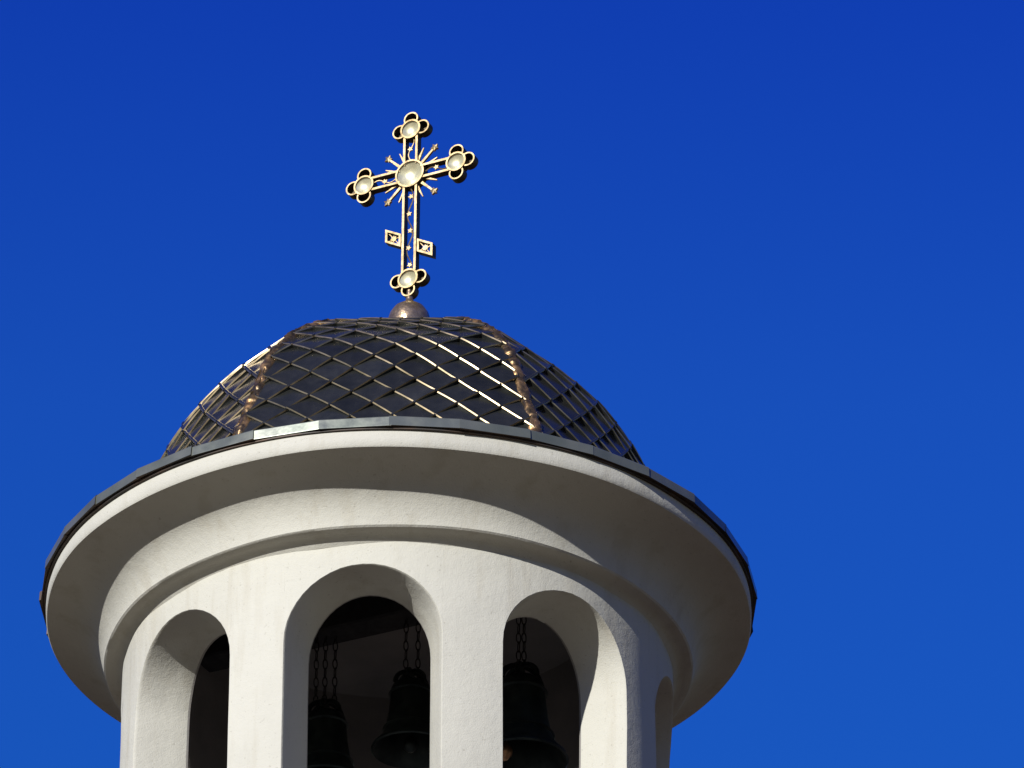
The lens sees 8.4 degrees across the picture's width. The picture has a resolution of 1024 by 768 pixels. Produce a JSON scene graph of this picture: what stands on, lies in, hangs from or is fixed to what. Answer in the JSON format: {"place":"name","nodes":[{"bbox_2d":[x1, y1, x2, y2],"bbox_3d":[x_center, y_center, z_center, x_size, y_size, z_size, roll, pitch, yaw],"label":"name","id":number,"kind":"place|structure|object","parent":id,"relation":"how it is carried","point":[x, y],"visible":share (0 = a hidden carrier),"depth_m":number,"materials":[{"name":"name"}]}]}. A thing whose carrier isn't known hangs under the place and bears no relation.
{"place":"outdoors","nodes":[
{"label":"outdoors","id":0,"kind":"place"},
{"bbox_2d":[0,0,1023,767],"label":"sky","id":1,"kind":"structure","parent":0,"point":[780,243],"materials":[{"name":"blue"}]},
{"label":"ground","id":2,"kind":"structure","parent":0,"visible":0},
{"bbox_2d":[39,316,757,767],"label":"bell tower","id":3,"kind":"structure","parent":2,"relation":"on","point":[467,492],"depth_m":50.27,"materials":[{"name":"beige paint"}]},
{"bbox_2d":[200,596,420,671],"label":"bell beam","id":4,"kind":"structure","parent":3,"relation":"attached to","point":[360,617],"depth_m":51.85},
{"bbox_2d":[307,636,353,767],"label":"church bell","id":5,"kind":"object","parent":4,"relation":"hanging from","point":[328,727],"visible":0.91,"depth_m":51.41,"materials":[{"name":"brown metal"}]},
{"bbox_2d":[371,618,429,767],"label":"church bell","id":6,"kind":"object","parent":4,"relation":"hanging from","point":[402,740],"visible":0.88,"depth_m":51.28,"materials":[{"name":"brown metal"}]},
{"bbox_2d":[503,617,568,767],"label":"church bell","id":7,"kind":"object","parent":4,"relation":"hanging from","point":[529,741],"visible":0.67,"depth_m":50.79,"materials":[{"name":"brown metal"}]},
{"bbox_2d":[346,112,477,317],"bbox_3d":[-0.774,-1.164,53.532,1.106,2.151,0.333,-14,-34,22],"label":"church cross","id":8,"kind":"object","parent":3,"relation":"on","point":[408,175],"visible":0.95,"depth_m":53.68,"materials":[{"name":"gold metal"}]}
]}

